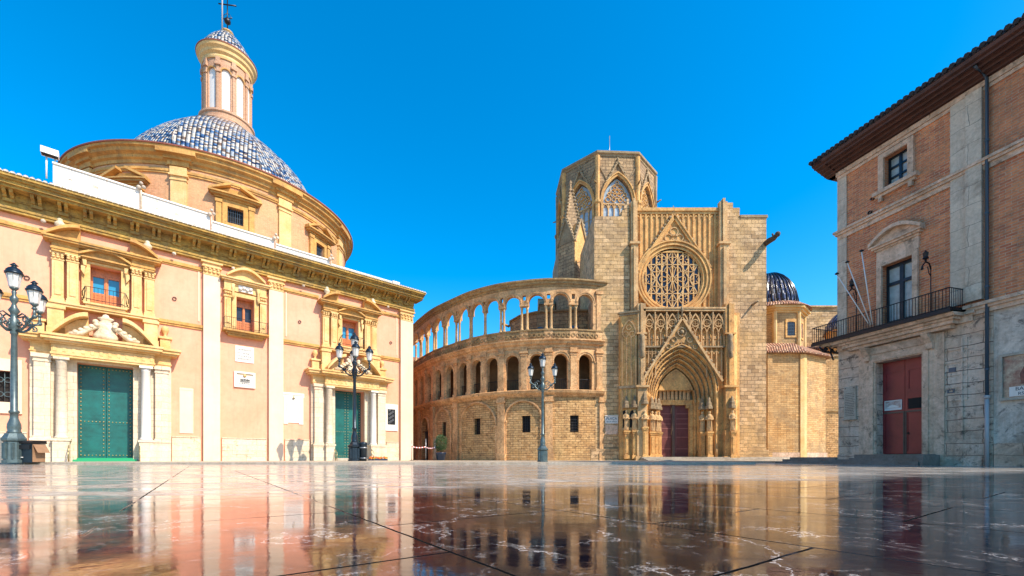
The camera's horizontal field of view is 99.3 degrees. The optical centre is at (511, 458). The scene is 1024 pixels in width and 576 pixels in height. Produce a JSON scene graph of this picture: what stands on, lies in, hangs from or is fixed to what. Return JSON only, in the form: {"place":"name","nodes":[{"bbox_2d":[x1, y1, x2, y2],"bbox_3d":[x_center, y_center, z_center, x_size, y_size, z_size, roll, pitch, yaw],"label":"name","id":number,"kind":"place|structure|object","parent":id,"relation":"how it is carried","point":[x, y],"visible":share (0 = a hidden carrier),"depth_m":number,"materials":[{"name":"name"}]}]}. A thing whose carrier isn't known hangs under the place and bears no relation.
{"place":"outdoors","nodes":[
{"label":"outdoors","id":0,"kind":"place"},
{"bbox_2d":[100,460,774,462],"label":"pavement","id":1,"kind":"structure","parent":0,"point":[444,461],"depth_m":29.37,"materials":[{"name":"grey stone"}]},
{"bbox_2d":[0,263,47,462],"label":"street lamp","id":2,"kind":"object","parent":1,"relation":"on","point":[12,437],"visible":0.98,"depth_m":21.89,"materials":[{"name":"grey metal"}]},
{"bbox_2d":[19,440,49,462],"bbox_3d":[-24.665,-0.340,22.352,1.130,1.120,0.860,0,0,-6],"label":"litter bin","id":3,"kind":"object","parent":1,"relation":"on","point":[34,451],"visible":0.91,"depth_m":22.10,"materials":[{"name":"metal"}]},
{"bbox_2d":[0,0,426,461],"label":"domed church","id":4,"kind":"structure","parent":1,"relation":"on","point":[168,266],"depth_m":34.84,"materials":[{"name":"beige paint"}]},
{"bbox_2d":[0,371,9,401],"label":"window","id":5,"kind":"structure","parent":4,"relation":"in","point":[4,376],"depth_m":27.34,"materials":[{"name":"black"}]},
{"bbox_2d":[40,145,58,178],"bbox_3d":[-30.615,-19.485,28.841,0.825,1.970,0.650,0,0,-42],"label":"floodlight","id":6,"kind":"object","parent":4,"relation":"on","point":[46,152],"visible":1,"depth_m":28.70,"materials":[{"name":"white paint"}]},
{"bbox_2d":[78,364,105,457],"bbox_3d":[-29.243,-3.230,30.331,1.398,6.420,0.152,0,0,-42],"label":"door","id":7,"kind":"structure","parent":4,"relation":"in","point":[91,379],"depth_m":30.28,"materials":[{"name":"teal paint"}]},
{"bbox_2d":[91,267,120,306],"bbox_3d":[-28.569,-11.875,30.623,1.560,2.650,0.181,0,0,-42],"label":"window","id":8,"kind":"structure","parent":4,"relation":"in","point":[103,279],"depth_m":30.57,"materials":[{"name":"orange wood"}]},
{"bbox_2d":[107,367,132,457],"bbox_3d":[-28.186,-3.230,31.282,1.398,6.420,0.152,0,0,-42],"label":"door","id":9,"kind":"structure","parent":4,"relation":"in","point":[119,381],"depth_m":31.25,"materials":[{"name":"teal paint"}]},
{"bbox_2d":[99,165,150,192],"bbox_3d":[-31.627,-21.825,35.458,3.282,3.650,3.203,0,0,-42],"label":"drum window frame","id":10,"kind":"structure","parent":4,"relation":"in","point":[114,173],"depth_m":35.28,"materials":[{"name":"stone"}]},
{"bbox_2d":[208,182,261,232],"bbox_3d":[-24.046,-21.825,37.799,3.983,3.650,1.112,0,0,-42],"label":"drum window frame","id":11,"kind":"structure","parent":4,"relation":"in","point":[245,201],"depth_m":37.72,"materials":[{"name":"stone"}]},
{"bbox_2d":[228,208,242,225],"bbox_3d":[-24.278,-21.050,38.177,1.151,1.400,0.291,0,0,-36],"label":"drum window","id":12,"kind":"structure","parent":4,"relation":"in","point":[235,217],"depth_m":38.16,"materials":[{"name":"black"}]},
{"bbox_2d":[236,299,251,331],"bbox_3d":[-22.345,-11.725,36.227,1.280,2.750,0.180,0,0,-42],"label":"window","id":13,"kind":"structure","parent":4,"relation":"in","point":[243,308],"depth_m":36.19,"materials":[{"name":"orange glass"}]},
{"bbox_2d":[234,371,254,388],"bbox_3d":[-21.959,-6.440,35.767,1.500,1.280,0.228,0,0,-42],"label":"framed plaque","id":14,"kind":"object","parent":4,"relation":"attached to","point":[244,379],"visible":1,"depth_m":35.73,"materials":[{"name":"white stone"}]},
{"bbox_2d":[235,345,253,363],"bbox_3d":[-21.987,-8.530,35.799,1.320,1.300,0.056,0,0,-42],"label":"marble plaque","id":15,"kind":"object","parent":4,"relation":"attached to","point":[244,354],"visible":1,"depth_m":35.77,"materials":[{"name":"grey stone"}]},
{"bbox_2d":[283,392,303,424],"bbox_3d":[-19.174,-4.375,38.234,1.760,2.750,0.208,0,0,-42],"label":"marble tablet","id":16,"kind":"object","parent":4,"relation":"attached to","point":[292,407],"visible":1,"depth_m":38.20,"materials":[{"name":"grey stone"}]},
{"bbox_2d":[317,245,321,255],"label":"drum window","id":17,"kind":"structure","parent":4,"relation":"in","point":[318,247],"depth_m":44.56,"materials":[{"name":"black"}]},
{"bbox_2d":[304,223,336,258],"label":"drum window frame","id":18,"kind":"structure","parent":4,"relation":"in","point":[323,237],"depth_m":43.91,"materials":[{"name":"stone"}]},
{"bbox_2d":[335,391,345,457],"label":"door","id":19,"kind":"structure","parent":4,"relation":"in","point":[340,396],"depth_m":41.80,"materials":[{"name":"teal paint"}]},
{"bbox_2d":[342,320,354,346],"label":"window","id":20,"kind":"structure","parent":4,"relation":"in","point":[348,328],"depth_m":41.97,"materials":[{"name":"orange"}]},
{"bbox_2d":[346,392,360,457],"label":"door","id":21,"kind":"structure","parent":4,"relation":"in","point":[349,395],"depth_m":42.51,"materials":[{"name":"teal paint"}]},
{"bbox_2d":[386,404,397,430],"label":"sign","id":22,"kind":"object","parent":4,"relation":"attached to","point":[391,417],"visible":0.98,"depth_m":44.49,"materials":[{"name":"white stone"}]},
{"bbox_2d":[335,332,373,460],"bbox_3d":[-12.300,-4.805,34.000,2.217,10.050,2.217,0,0,21],"label":"street lamp","id":23,"kind":"object","parent":1,"relation":"on","point":[353,450],"visible":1,"depth_m":33.80,"materials":[{"name":"black metal"}]},
{"bbox_2d":[359,442,367,460],"bbox_3d":[-11.650,-0.530,34.100,0.670,1.500,0.670,0,0,0],"label":"litter bin","id":24,"kind":"object","parent":1,"relation":"on","point":[363,447],"visible":0.92,"depth_m":33.86,"materials":[{"name":"black metal"}]},
{"bbox_2d":[368,456,387,460],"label":"flower tray","id":25,"kind":"object","parent":1,"relation":"on","point":[377,459],"visible":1,"depth_m":42.12,"materials":[{"name":"orange plant"}]},
{"bbox_2d":[433,435,448,459],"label":"potted shrub","id":26,"kind":"object","parent":1,"relation":"on","point":[440,456],"visible":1,"depth_m":44.33,"materials":[{"name":"green plant"}]},
{"bbox_2d":[413,278,607,460],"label":"arcade gallery","id":27,"kind":"object","parent":1,"relation":"on","point":[477,398],"visible":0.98,"depth_m":42.69,"materials":[{"name":"stone"}]},
{"bbox_2d":[443,422,445,436],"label":"window","id":28,"kind":"structure","parent":27,"relation":"in","point":[444,423],"depth_m":48.39,"materials":[{"name":"black glass"}]},
{"bbox_2d":[475,419,479,434],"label":"window","id":29,"kind":"structure","parent":27,"relation":"in","point":[478,420],"depth_m":44.58,"materials":[{"name":"black glass"}]},
{"bbox_2d":[522,416,529,431],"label":"window","id":30,"kind":"structure","parent":27,"relation":"in","point":[526,419],"depth_m":42.22,"materials":[{"name":"black"}]},
{"bbox_2d":[570,416,577,431],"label":"window","id":31,"kind":"structure","parent":27,"relation":"in","point":[573,419],"depth_m":41.92,"materials":[{"name":"black glass"}]},
{"bbox_2d":[527,353,557,461],"bbox_3d":[1.830,-3.030,26.000,1.852,6.500,0.648,0,0,0],"label":"street lamp","id":32,"kind":"object","parent":1,"relation":"on","point":[542,449],"visible":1,"depth_m":25.91,"materials":[{"name":"grey metal"}]},
{"bbox_2d":[580,198,789,460],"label":"cathedral transept","id":33,"kind":"structure","parent":1,"relation":"on","point":[683,312],"depth_m":42.00,"materials":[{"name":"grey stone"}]},
{"bbox_2d":[605,425,617,433],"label":"blank panel","id":34,"kind":"object","parent":33,"relation":"attached to","point":[611,429],"visible":1,"depth_m":41.95,"materials":[{"name":"grey stone"}]},
{"bbox_2d":[605,415,617,423],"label":"street sign","id":35,"kind":"object","parent":33,"relation":"attached to","point":[611,419],"visible":1,"depth_m":41.94,"materials":[{"name":"white metal"}]},
{"bbox_2d":[660,405,670,456],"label":"door","id":36,"kind":"structure","parent":33,"relation":"in","point":[665,413],"depth_m":42.86,"materials":[{"name":"red wood"}]},
{"bbox_2d":[675,405,687,456],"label":"door","id":37,"kind":"structure","parent":33,"relation":"in","point":[681,413],"depth_m":42.86,"materials":[{"name":"red wood"}]},
{"bbox_2d":[766,272,833,456],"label":"corner chapel","id":38,"kind":"structure","parent":1,"relation":"on","point":[795,396],"depth_m":45.92,"materials":[{"name":"brick"}]},
{"bbox_2d":[785,319,796,337],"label":"window frame","id":39,"kind":"structure","parent":38,"relation":"in","point":[786,320],"depth_m":46.82,"materials":[{"name":"stone"}]},
{"bbox_2d":[787,322,794,335],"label":"window","id":40,"kind":"structure","parent":38,"relation":"in","point":[790,325],"depth_m":46.87,"materials":[{"name":"blue glass"}]},
{"bbox_2d":[801,321,802,340],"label":"blind window","id":41,"kind":"structure","parent":38,"relation":"in","point":[801,321],"depth_m":47.77,"materials":[{"name":"stone"}]},
{"bbox_2d":[806,305,836,351],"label":"cathedral nave","id":42,"kind":"structure","parent":1,"relation":"on","point":[820,315],"depth_m":59.50,"materials":[{"name":"stone"}]},
{"bbox_2d":[538,180,586,310],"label":"gabled buttress","id":43,"kind":"structure","parent":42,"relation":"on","point":[571,239],"depth_m":52.08,"materials":[{"name":"stone"}]},
{"bbox_2d":[553,136,660,254],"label":"octagonal tower","id":44,"kind":"structure","parent":42,"relation":"on","point":[607,183],"depth_m":57.16,"materials":[{"name":"stone"}]},
{"bbox_2d":[574,186,591,235],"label":"window glass","id":45,"kind":"structure","parent":44,"relation":"in","point":[583,198],"depth_m":58.32,"materials":[{"name":"glass"}]},
{"bbox_2d":[603,179,630,215],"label":"window glass","id":46,"kind":"structure","parent":44,"relation":"in","point":[616,194],"depth_m":57.10,"materials":[{"name":"stone"}]},
{"bbox_2d":[641,190,648,206],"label":"window glass","id":47,"kind":"structure","parent":44,"relation":"in","point":[644,203],"depth_m":59.13,"materials":[{"name":"stone"}]},
{"bbox_2d":[822,315,837,456],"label":"stone annexe","id":48,"kind":"structure","parent":1,"relation":"on","point":[831,408],"depth_m":50.50,"materials":[{"name":"beige stone"}]},
{"bbox_2d":[0,464,1023,575],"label":"plaza floor","id":49,"kind":"structure","parent":0,"point":[473,520],"depth_m":2.24,"materials":[{"name":"stone"}]},
{"bbox_2d":[0,462,755,463],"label":"kerb","id":50,"kind":"structure","parent":49,"relation":"on","point":[387,463],"depth_m":22.50,"materials":[{"name":"grey stone"}]},
{"bbox_2d":[775,13,1023,465],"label":"brick palace","id":51,"kind":"structure","parent":49,"relation":"on","point":[933,167],"depth_m":19.44,"materials":[{"name":"brown brick"}]},
{"bbox_2d":[842,385,857,419],"bbox_3d":[17.955,-2.930,23.122,0.120,1.780,0.720,0,0,-16],"label":"stone tablet","id":52,"kind":"object","parent":51,"relation":"attached to","point":[850,402],"visible":1,"depth_m":23.08,"materials":[{"name":"grey stone"}]},
{"bbox_2d":[847,279,856,330],"bbox_3d":[17.749,-7.910,22.718,0.625,2.920,0.250,0,0,-33],"label":"wall lantern","id":53,"kind":"object","parent":51,"relation":"attached to","point":[851,283],"depth_m":22.72,"materials":[{"name":"black metal"}]},
{"bbox_2d":[835,272,869,324],"bbox_3d":[17.043,-8.005,21.809,1.402,2.930,0.178,0,0,37],"label":"flagpole","id":54,"kind":"object","parent":51,"relation":"on","point":[836,273],"visible":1,"depth_m":21.84,"materials":[{"name":"grey metal"}]},
{"bbox_2d":[845,260,870,324],"bbox_3d":[17.127,-8.181,21.546,1.110,3.277,0.171,0,0,10],"label":"flagpole","id":55,"kind":"object","parent":51,"relation":"on","point":[847,261],"visible":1,"depth_m":21.51,"materials":[{"name":"grey metal"}]},
{"bbox_2d":[859,249,872,324],"bbox_3d":[17.214,-8.307,21.167,0.985,3.526,0.177,0,0,-27],"label":"flagpole","id":56,"kind":"object","parent":51,"relation":"on","point":[861,250],"visible":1,"depth_m":21.12,"materials":[{"name":"grey metal"}]},
{"bbox_2d":[883,360,904,453],"bbox_3d":[18.959,-2.500,21.562,0.135,4.560,1.000,0,0,-16],"label":"door","id":57,"kind":"structure","parent":51,"relation":"in","point":[893,372],"depth_m":21.56,"materials":[{"name":"red paint"}]},
{"bbox_2d":[884,399,901,410],"bbox_3d":[18.886,-2.625,21.572,0.031,0.490,0.760,0,0,-16],"label":"poster","id":58,"kind":"object","parent":57,"relation":"attached to","point":[893,405],"visible":1,"depth_m":21.55,"materials":[{"name":"white paint"}]},
{"bbox_2d":[888,149,906,184],"bbox_3d":[18.967,-14.125,21.211,0.120,1.550,1.040,0,0,-16],"label":"window","id":59,"kind":"structure","parent":51,"relation":"in","point":[897,164],"depth_m":21.36,"materials":[{"name":"glass"}]},
{"bbox_2d":[886,258,911,322],"bbox_3d":[18.990,-8.100,21.166,0.140,2.900,1.320,0,0,-16],"label":"window","id":60,"kind":"structure","parent":51,"relation":"in","point":[899,275],"depth_m":21.31,"materials":[{"name":"grey glass"}]},
{"bbox_2d":[904,357,921,453],"bbox_3d":[19.222,-2.500,20.659,0.140,4.560,1.000,0,0,-16],"label":"door","id":61,"kind":"structure","parent":51,"relation":"in","point":[913,366],"depth_m":20.78,"materials":[{"name":"red paint"}]},
{"bbox_2d":[921,250,931,310],"bbox_3d":[18.660,-7.910,19.620,0.625,2.920,0.250,0,0,-33],"label":"wall lantern","id":62,"kind":"object","parent":51,"relation":"attached to","point":[925,255],"depth_m":19.61,"materials":[{"name":"black metal"}]},
{"bbox_2d":[949,367,955,372],"bbox_3d":[19.208,-3.850,18.988,0.030,0.200,0.240,0,0,-16],"label":"wall notice","id":63,"kind":"object","parent":51,"relation":"attached to","point":[953,369],"depth_m":18.97,"materials":[{"name":"grey"}]},
{"bbox_2d":[998,351,1023,400],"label":"tile picture","id":64,"kind":"object","parent":51,"relation":"attached to","point":[1010,376],"visible":1,"depth_m":17.22,"materials":[{"name":"grey tile"}]},
{"bbox_2d":[0,0,1023,356],"label":"sky","id":65,"kind":"structure","parent":0,"point":[441,134],"materials":[{"name":"blue"}]}
]}

